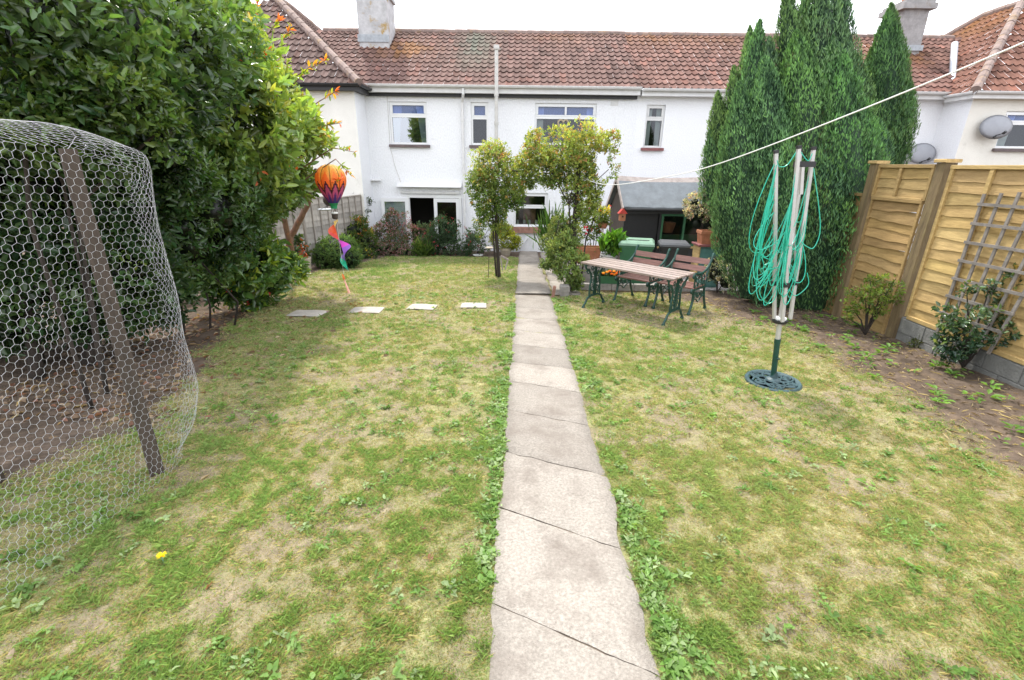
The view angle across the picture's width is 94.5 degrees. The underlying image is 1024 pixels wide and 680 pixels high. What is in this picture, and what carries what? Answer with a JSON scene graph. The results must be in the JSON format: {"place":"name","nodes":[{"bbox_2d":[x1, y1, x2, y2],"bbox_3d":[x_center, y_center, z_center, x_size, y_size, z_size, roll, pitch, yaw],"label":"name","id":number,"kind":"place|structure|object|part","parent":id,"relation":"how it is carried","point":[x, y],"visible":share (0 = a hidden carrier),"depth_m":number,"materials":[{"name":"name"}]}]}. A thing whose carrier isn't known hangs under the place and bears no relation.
{"place":"outdoors","nodes":[
{"label":"outdoors","id":0,"kind":"place"},
{"bbox_2d":[0,218,1023,679],"bbox_3d":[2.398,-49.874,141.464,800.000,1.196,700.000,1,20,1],"label":"garden ground","id":1,"kind":"structure","parent":0,"point":[74,434],"depth_m":3.92,"materials":[{"name":"green plant"}]},
{"bbox_2d":[0,119,197,597],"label":"chicken wire run","id":2,"kind":"object","parent":1,"relation":"on","point":[83,208],"visible":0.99,"depth_m":2.92,"materials":[{"name":"grey metal"}]},
{"bbox_2d":[0,0,229,408],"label":"privet bush","id":3,"kind":"object","parent":1,"relation":"on","point":[160,118],"visible":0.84,"depth_m":3.79,"materials":[{"name":"green plant"}]},
{"bbox_2d":[0,0,276,379],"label":"evergreen tree","id":4,"kind":"object","parent":1,"relation":"on","point":[163,39],"visible":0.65,"depth_m":4.67,"materials":[{"name":"green plant"}]},
{"bbox_2d":[156,551,166,562],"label":"dandelion","id":5,"kind":"object","parent":1,"relation":"on","point":[160,554],"visible":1,"depth_m":2.61,"materials":[{"name":"yellow plant"}]},
{"bbox_2d":[89,123,270,332],"bbox_3d":[-4.383,-1.560,6.494,2.168,3.047,2.468,1,20,1],"label":"leggy shrub","id":6,"kind":"object","parent":1,"relation":"on","point":[226,212],"visible":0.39,"depth_m":6.33,"materials":[{"name":"green plant"}]},
{"bbox_2d":[134,0,356,274],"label":"photinia tree","id":7,"kind":"object","parent":1,"relation":"on","point":[285,137],"visible":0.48,"depth_m":6.86,"materials":[{"name":"green plant"}]},
{"bbox_2d":[318,196,332,210],"bbox_3d":[-3.870,-3.177,9.894,0.608,0.920,0.341,17,26,37],"label":"bird feeder","id":8,"kind":"object","parent":7,"relation":"hanging from","point":[326,203],"visible":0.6,"depth_m":10.01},
{"bbox_2d":[315,164,350,293],"bbox_3d":[-3.295,-2.096,8.879,0.532,2.520,0.540,1,20,1],"label":"wind spinner","id":9,"kind":"object","parent":7,"relation":"hanging from","point":[331,192],"visible":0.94,"depth_m":8.50,"materials":[{"name":"fabric"}]},
{"bbox_2d":[195,229,311,312],"bbox_3d":[-4.415,-1.308,8.099,1.559,1.867,2.368,1,20,1],"label":"berry shrub","id":10,"kind":"object","parent":1,"relation":"on","point":[280,265],"visible":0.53,"depth_m":7.71,"materials":[{"name":"green plant"}]},
{"bbox_2d":[151,0,381,232],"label":"end house","id":11,"kind":"structure","parent":1,"relation":"on","point":[346,107],"depth_m":14.43,"materials":[{"name":"paint"}]},
{"bbox_2d":[178,194,364,278],"bbox_3d":[-5.514,-2.433,11.461,0.126,2.013,8.025,4,21,9],"label":"wooden fence","id":12,"kind":"object","parent":1,"relation":"on","point":[316,223],"visible":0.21,"depth_m":12.80,"materials":[{"name":"grey wood"}]},
{"bbox_2d":[293,233,312,268],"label":"potted plant","id":13,"kind":"object","parent":1,"relation":"on","point":[299,239],"visible":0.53,"depth_m":11.87,"materials":[{"name":"green plant"}]},
{"bbox_2d":[285,310,325,316],"bbox_3d":[-3.409,-0.454,7.888,0.566,0.040,0.406,2,20,3],"label":"stepping stone","id":14,"kind":"object","parent":1,"relation":"on","point":[312,313],"visible":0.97,"depth_m":7.85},
{"bbox_2d":[311,233,365,268],"bbox_3d":[-4.619,-2.318,12.487,1.278,1.022,1.248,16,25,35],"label":"round bush","id":15,"kind":"object","parent":1,"relation":"on","point":[328,254],"visible":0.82,"depth_m":12.26,"materials":[{"name":"green plant"}]},
{"bbox_2d":[341,213,378,252],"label":"mixed shrub","id":16,"kind":"object","parent":1,"relation":"on","point":[354,229],"visible":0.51,"depth_m":14.33,"materials":[{"name":"green plant"}]},
{"bbox_2d":[348,307,384,312],"bbox_3d":[-2.505,-0.528,8.167,0.530,0.040,0.416,1,20,1],"label":"stepping stone","id":17,"kind":"object","parent":1,"relation":"on","point":[368,309],"visible":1,"depth_m":8.11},
{"bbox_2d":[361,196,371,220],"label":"climbing plant","id":18,"kind":"object","parent":1,"relation":"on","point":[369,203],"visible":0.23,"depth_m":15.21,"materials":[{"name":"green plant"}]},
{"bbox_2d":[359,246,377,258],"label":"plant","id":19,"kind":"object","parent":1,"relation":"on","point":[367,253],"visible":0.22,"depth_m":14.18,"materials":[{"name":"green plant"}]},
{"bbox_2d":[368,241,416,255],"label":"flower clump","id":20,"kind":"object","parent":1,"relation":"on","point":[387,249],"visible":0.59,"depth_m":14.90,"materials":[{"name":"green plant"}]},
{"bbox_2d":[368,207,434,255],"bbox_3d":[-3.672,-3.290,15.152,2.524,1.880,1.109,1,20,1],"label":"fuchsia bush","id":21,"kind":"object","parent":1,"relation":"on","point":[384,229],"visible":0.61,"depth_m":15.02,"materials":[{"name":"green plant"}]},
{"bbox_2d":[406,304,436,309],"bbox_3d":[-1.600,-0.602,8.442,0.486,0.039,0.386,3,20,5],"label":"stepping stone","id":22,"kind":"object","parent":1,"relation":"on","point":[422,306],"visible":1,"depth_m":8.37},
{"bbox_2d":[405,231,438,256],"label":"grassy clump","id":23,"kind":"object","parent":1,"relation":"on","point":[418,249],"visible":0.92,"depth_m":14.78,"materials":[{"name":"green plant"}]},
{"bbox_2d":[413,211,480,256],"bbox_3d":[-2.091,-3.277,15.053,2.234,1.558,1.092,1,20,1],"label":"fuchsia bush","id":24,"kind":"object","parent":1,"relation":"on","point":[450,236],"visible":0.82,"depth_m":14.88,"materials":[{"name":"green plant"}]},
{"bbox_2d":[460,302,485,307],"bbox_3d":[-0.696,-0.639,8.602,0.478,0.038,0.383,1,20,1],"label":"stepping stone","id":25,"kind":"object","parent":1,"relation":"on","point":[472,305],"visible":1,"depth_m":8.52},
{"bbox_2d":[462,216,492,254],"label":"plant","id":26,"kind":"object","parent":1,"relation":"on","point":[481,249],"visible":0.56,"depth_m":15.29,"materials":[{"name":"green plant"}]},
{"bbox_2d":[316,0,642,252],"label":"terraced house","id":27,"kind":"structure","parent":1,"relation":"on","point":[430,131],"depth_m":15.45,"materials":[{"name":"white paint"}]},
{"bbox_2d":[389,102,429,147],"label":"window","id":28,"kind":"structure","parent":27,"relation":"in","point":[408,120],"depth_m":15.29,"materials":[{"name":"white plastic"}]},
{"bbox_2d":[381,194,462,249],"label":"door","id":29,"kind":"structure","parent":27,"relation":"in","point":[422,208],"depth_m":17.82,"materials":[{"name":"white plastic"}]},
{"bbox_2d":[469,102,487,147],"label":"window","id":30,"kind":"structure","parent":27,"relation":"in","point":[479,111],"depth_m":15.90,"materials":[{"name":"white plastic"}]},
{"bbox_2d":[512,193,547,232],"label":"window","id":31,"kind":"structure","parent":27,"relation":"in","point":[534,201],"depth_m":16.34,"materials":[{"name":"white plastic"}]},
{"bbox_2d":[557,119,568,131],"bbox_3d":[1.624,-6.865,15.068,0.383,0.437,0.064,1,20,1],"label":"wicker heart","id":32,"kind":"object","parent":27,"relation":"hanging from","point":[563,121],"visible":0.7,"depth_m":15.03,"materials":[{"name":"beige wicker"}]},
{"bbox_2d":[535,103,596,147],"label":"window","id":33,"kind":"structure","parent":27,"relation":"in","point":[546,114],"depth_m":15.28,"materials":[{"name":"white plastic"}]},
{"bbox_2d":[485,246,492,277],"bbox_3d":[-0.541,-1.803,11.285,0.200,0.818,0.195,1,20,1],"label":"bird table","id":34,"kind":"object","parent":1,"relation":"on","point":[489,247],"visible":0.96,"depth_m":11.26,"materials":[{"name":"beige wood"}]},
{"bbox_2d":[463,137,528,277],"bbox_3d":[-0.365,-2.937,10.965,1.484,3.256,1.188,1,20,1],"label":"tree","id":35,"kind":"object","parent":1,"relation":"on","point":[492,203],"visible":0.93,"depth_m":10.55,"materials":[{"name":"green plant"}]},
{"bbox_2d":[500,255,508,269],"bbox_3d":[-0.187,-1.878,11.519,0.232,0.358,0.164,-3,21,-9],"label":"wooden prop","id":36,"kind":"object","parent":1,"relation":"on","point":[507,259],"visible":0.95,"depth_m":11.51,"materials":[{"name":"wood"}]},
{"bbox_2d":[488,223,522,255],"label":"potted shrub","id":37,"kind":"object","parent":1,"relation":"on","point":[507,247],"visible":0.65,"depth_m":15.25,"materials":[{"name":"green plant"}]},
{"bbox_2d":[0,255,1023,679],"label":"lawn grass","id":38,"kind":"structure","parent":1,"relation":"on","point":[1002,639],"depth_m":3.09,"materials":[{"name":"green plant"}]},
{"bbox_2d":[0,290,1023,679],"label":"lawn weeds","id":39,"kind":"object","parent":1,"relation":"on","point":[678,662],"visible":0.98,"depth_m":2.96,"materials":[{"name":"green plant"}]},
{"bbox_2d":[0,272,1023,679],"bbox_3d":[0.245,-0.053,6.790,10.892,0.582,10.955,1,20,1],"label":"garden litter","id":40,"kind":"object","parent":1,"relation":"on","point":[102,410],"visible":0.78,"depth_m":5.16,"materials":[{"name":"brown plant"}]},
{"bbox_2d":[525,199,571,250],"bbox_3d":[1.043,-2.942,13.240,1.350,1.896,1.327,-14,25,-35],"label":"iris clump","id":41,"kind":"object","parent":1,"relation":"on","point":[546,222],"visible":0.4,"depth_m":13.12,"materials":[{"name":"green plant"}]},
{"bbox_2d":[551,286,555,297],"bbox_3d":[0.821,-0.943,9.340,0.087,0.253,0.084,1,20,1],"label":"brick","id":42,"kind":"object","parent":1,"relation":"on","point":[553,291],"visible":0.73,"depth_m":9.30,"materials":[{"name":"brown brick"}]},
{"bbox_2d":[559,284,569,296],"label":"stone block","id":43,"kind":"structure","parent":1,"relation":"on","point":[564,289],"depth_m":9.42,"materials":[{"name":"grey stone"}]},
{"bbox_2d":[569,257,617,282],"bbox_3d":[1.882,-1.606,11.071,1.030,0.500,1.080,1,20,1],"label":"raised bed","id":44,"kind":"object","parent":1,"relation":"on","point":[587,277],"visible":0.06,"depth_m":10.55,"materials":[{"name":"stone"}]},
{"bbox_2d":[577,242,600,262],"bbox_3d":[1.698,-2.039,10.882,0.686,0.499,0.332,1,20,1],"label":"terracotta planter","id":45,"kind":"object","parent":44,"relation":"on","point":[594,251],"visible":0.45,"depth_m":10.76,"materials":[{"name":"orange ceramic"}]},
{"bbox_2d":[596,227,628,258],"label":"potted plant","id":46,"kind":"object","parent":44,"relation":"on","point":[608,241],"visible":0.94,"depth_m":10.45,"materials":[{"name":"green plant"}]},
{"bbox_2d":[581,257,694,325],"bbox_3d":[2.067,-0.834,8.107,0.700,0.843,1.766,-18,27,-41],"label":"garden table","id":47,"kind":"object","parent":1,"relation":"on","point":[669,275],"visible":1,"depth_m":7.82,"materials":[{"name":"brown wood"}]},
{"bbox_2d":[579,283,699,292],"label":"wall","id":48,"kind":"structure","parent":1,"relation":"on","point":[637,287],"depth_m":10.03,"materials":[{"name":"stone"}]},
{"bbox_2d":[598,269,619,283],"bbox_3d":[2.019,-1.366,10.037,0.530,0.320,0.334,1,20,1],"label":"marigold planter","id":49,"kind":"object","parent":48,"relation":"on","point":[609,277],"visible":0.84,"depth_m":9.99,"materials":[{"name":"green plastic"}]},
{"bbox_2d":[612,244,670,306],"bbox_3d":[2.458,-1.220,9.017,0.732,1.046,0.777,19,27,40],"label":"garden bench","id":50,"kind":"object","parent":1,"relation":"on","point":[629,277],"visible":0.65,"depth_m":9.03,"materials":[{"name":"brown wood"}]},
{"bbox_2d":[600,253,738,290],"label":"yard","id":51,"kind":"structure","parent":1,"relation":"on","point":[713,288],"depth_m":10.52,"materials":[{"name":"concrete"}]},
{"bbox_2d":[576,199,610,244],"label":"flowering shrub","id":52,"kind":"object","parent":51,"relation":"on","point":[597,230],"visible":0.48,"depth_m":12.19,"materials":[{"name":"green plant"}]},
{"bbox_2d":[594,205,612,232],"bbox_3d":[2.327,-2.967,12.192,0.512,1.109,0.447,-12,24,-30],"label":"hanging basket","id":53,"kind":"object","parent":52,"relation":"hanging from","point":[604,225],"visible":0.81,"depth_m":12.07,"materials":[{"name":"plant"}]},
{"bbox_2d":[618,237,654,283],"bbox_3d":[2.795,-1.783,10.771,0.770,1.019,0.780,6,21,14],"label":"wheelie bin","id":54,"kind":"object","parent":51,"relation":"on","point":[629,244],"visible":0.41,"depth_m":10.38,"materials":[{"name":"green plastic"}]},
{"bbox_2d":[605,176,708,271],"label":"garden shed","id":55,"kind":"structure","parent":51,"relation":"on","point":[653,209],"depth_m":12.12,"materials":[{"name":"black paint"}]},
{"bbox_2d":[618,208,626,220],"bbox_3d":[2.752,-3.136,11.812,0.220,0.305,0.200,1,20,1],"label":"bird box","id":56,"kind":"object","parent":55,"relation":"attached to","point":[622,213],"visible":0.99,"depth_m":11.76,"materials":[{"name":"wood"}]},
{"bbox_2d":[625,214,658,259],"bbox_3d":[3.284,-2.558,12.221,0.860,1.500,0.020,-1,20,-4],"label":"door","id":57,"kind":"structure","parent":55,"relation":"in","point":[637,225],"depth_m":12.08,"materials":[{"name":"black paint"}]},
{"bbox_2d":[657,214,696,247],"bbox_3d":[4.389,-2.888,12.416,1.300,0.867,0.610,-1,20,-4],"label":"window","id":58,"kind":"structure","parent":55,"relation":"in","point":[666,227],"depth_m":12.31,"materials":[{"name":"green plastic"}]},
{"bbox_2d":[658,239,690,278],"bbox_3d":[3.774,-1.864,11.204,0.670,0.940,0.670,5,21,10],"label":"wheelie bin","id":59,"kind":"object","parent":51,"relation":"on","point":[683,246],"visible":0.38,"depth_m":10.86,"materials":[{"name":"black plastic"}]},
{"bbox_2d":[688,242,721,286],"bbox_3d":[4.343,-1.673,10.588,0.620,0.965,0.488,1,20,1],"label":"garden cabinet","id":60,"kind":"object","parent":51,"relation":"on","point":[705,251],"visible":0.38,"depth_m":10.34,"materials":[{"name":"beige paint"}]},
{"bbox_2d":[696,227,718,243],"bbox_3d":[4.442,-2.388,10.325,0.720,0.560,0.461,1,20,1],"label":"terracotta planter","id":61,"kind":"object","parent":60,"relation":"on","point":[703,236],"visible":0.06,"depth_m":10.27,"materials":[{"name":"orange ceramic"}]},
{"bbox_2d":[681,191,714,229],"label":"variegated shrub","id":62,"kind":"object","parent":61,"relation":"in","point":[699,212],"visible":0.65,"depth_m":10.81,"materials":[{"name":"beige plant"}]},
{"bbox_3d":[4.339,-1.593,10.407,0.420,0.800,0.014,1,20,1],"label":"door","id":63,"kind":"part","parent":60,"relation":"part of","materials":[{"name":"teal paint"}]},
{"bbox_2d":[695,24,753,229],"bbox_3d":[4.884,-3.878,10.480,1.481,5.429,1.083,1,20,1],"label":"cypress tree","id":64,"kind":"object","parent":51,"relation":"on","point":[717,118],"visible":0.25,"depth_m":10.14,"materials":[{"name":"green plant"}]},
{"bbox_2d":[651,248,714,314],"bbox_3d":[3.044,-1.032,8.447,0.732,1.046,0.777,19,27,40],"label":"garden bench","id":65,"kind":"object","parent":1,"relation":"on","point":[694,286],"visible":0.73,"depth_m":8.42,"materials":[{"name":"brown wood"}]},
{"bbox_2d":[704,256,736,293],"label":"variegated shrub","id":66,"kind":"object","parent":1,"relation":"on","point":[715,274],"visible":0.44,"depth_m":9.81,"materials":[{"name":"green plant"}]},
{"bbox_2d":[744,145,820,391],"bbox_3d":[2.790,-0.677,4.878,0.862,2.452,0.574,1,20,1],"label":"rotary dryer","id":67,"kind":"object","parent":1,"relation":"on","point":[773,379],"visible":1,"depth_m":4.75,"materials":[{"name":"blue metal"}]},
{"bbox_2d":[625,0,967,212],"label":"terraced house","id":68,"kind":"structure","parent":1,"relation":"on","point":[671,129],"depth_m":15.28,"materials":[{"name":"white paint"}]},
{"bbox_2d":[641,105,664,150],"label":"window","id":69,"kind":"structure","parent":68,"relation":"in","point":[654,121],"depth_m":15.15,"materials":[{"name":"white paint"}]},
{"bbox_2d":[908,143,935,163],"bbox_3d":[12.885,-5.857,14.868,0.498,0.621,0.605,-14,25,-35],"label":"satellite dish","id":70,"kind":"object","parent":68,"relation":"attached to","point":[923,153],"visible":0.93,"depth_m":14.80,"materials":[{"name":"grey metal"}]},
{"bbox_2d":[706,0,898,312],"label":"cypress tree","id":71,"kind":"object","parent":1,"relation":"on","point":[809,72],"visible":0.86,"depth_m":7.98,"materials":[{"name":"green plant"}]},
{"bbox_2d":[840,272,905,334],"bbox_3d":[5.266,-0.536,6.988,0.782,0.998,0.547,1,20,1],"label":"young shrub","id":72,"kind":"object","parent":1,"relation":"on","point":[876,292],"visible":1,"depth_m":6.94,"materials":[{"name":"green plant"}]},
{"bbox_2d":[750,309,1023,446],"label":"bed weeds","id":73,"kind":"object","parent":1,"relation":"on","point":[948,370],"visible":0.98,"depth_m":5.75,"materials":[{"name":"green plant"}]},
{"bbox_2d":[864,0,921,163],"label":"cypress tree","id":74,"kind":"object","parent":1,"relation":"on","point":[888,65],"visible":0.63,"depth_m":9.20,"materials":[{"name":"green plant"}]},
{"bbox_2d":[907,337,923,349],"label":"dry weed plant","id":75,"kind":"object","parent":1,"relation":"on","point":[913,340],"visible":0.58,"depth_m":6.57,"materials":[{"name":"green plant"}]},
{"bbox_2d":[823,159,1023,389],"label":"wooden fence","id":76,"kind":"object","parent":1,"relation":"on","point":[947,194],"visible":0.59,"depth_m":6.40,"materials":[{"name":"beige wood"}]},
{"bbox_2d":[935,192,1023,353],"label":"trellis","id":77,"kind":"object","parent":76,"relation":"attached to","point":[995,247],"visible":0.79,"depth_m":5.49,"materials":[{"name":"grey wood"}]},
{"bbox_2d":[903,0,1023,252],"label":"end house","id":78,"kind":"structure","parent":1,"relation":"on","point":[963,116],"depth_m":14.23,"materials":[{"name":"paint"}]},
{"bbox_2d":[979,115,1012,138],"bbox_3d":[14.030,-6.173,13.720,0.512,0.658,0.652,-15,26,-37],"label":"satellite dish","id":79,"kind":"object","parent":78,"relation":"attached to","point":[995,126],"visible":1,"depth_m":13.66,"materials":[{"name":"grey metal"}]},
{"bbox_2d":[992,111,1023,151],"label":"window","id":80,"kind":"structure","parent":78,"relation":"in","point":[1015,139],"depth_m":14.27,"materials":[{"name":"white plastic"}]},
{"bbox_2d":[929,262,1022,367],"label":"climbing plant","id":81,"kind":"object","parent":1,"relation":"on","point":[961,327],"visible":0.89,"depth_m":5.52,"materials":[{"name":"green plant"}]},
{"bbox_2d":[540,252,579,294],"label":"yard path","id":82,"kind":"structure","parent":0,"point":[551,276],"depth_m":11.03,"materials":[{"name":"concrete"}]},
{"bbox_2d":[538,212,583,251],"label":"feathery shrub","id":83,"kind":"object","parent":82,"relation":"on","point":[554,219],"visible":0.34,"depth_m":11.65,"materials":[{"name":"green plant"}]},
{"bbox_2d":[538,227,590,291],"bbox_3d":[1.113,-1.639,9.752,0.846,1.312,1.096,-15,25,-36],"label":"leafy bush","id":84,"kind":"object","parent":82,"relation":"on","point":[566,252],"visible":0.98,"depth_m":9.60,"materials":[{"name":"green plant"}]},
{"bbox_2d":[512,115,621,279],"bbox_3d":[0.999,-2.835,9.939,2.391,3.453,1.130,9,22,20],"label":"tree","id":85,"kind":"object","parent":82,"relation":"on","point":[552,163],"visible":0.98,"depth_m":9.59,"materials":[{"name":"green plant"}]},
{"bbox_2d":[583,42,1023,184],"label":"clothes line","id":86,"kind":"object","parent":85,"relation":"attached to","point":[1014,46],"visible":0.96,"depth_m":4.07,"materials":[{"name":"white plastic"}]},
{"bbox_2d":[489,251,660,679],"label":"path","id":87,"kind":"structure","parent":0,"point":[581,588],"depth_m":2.82,"materials":[{"name":"concrete"}]},
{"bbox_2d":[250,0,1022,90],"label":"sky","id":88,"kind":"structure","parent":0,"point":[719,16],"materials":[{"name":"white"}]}
]}

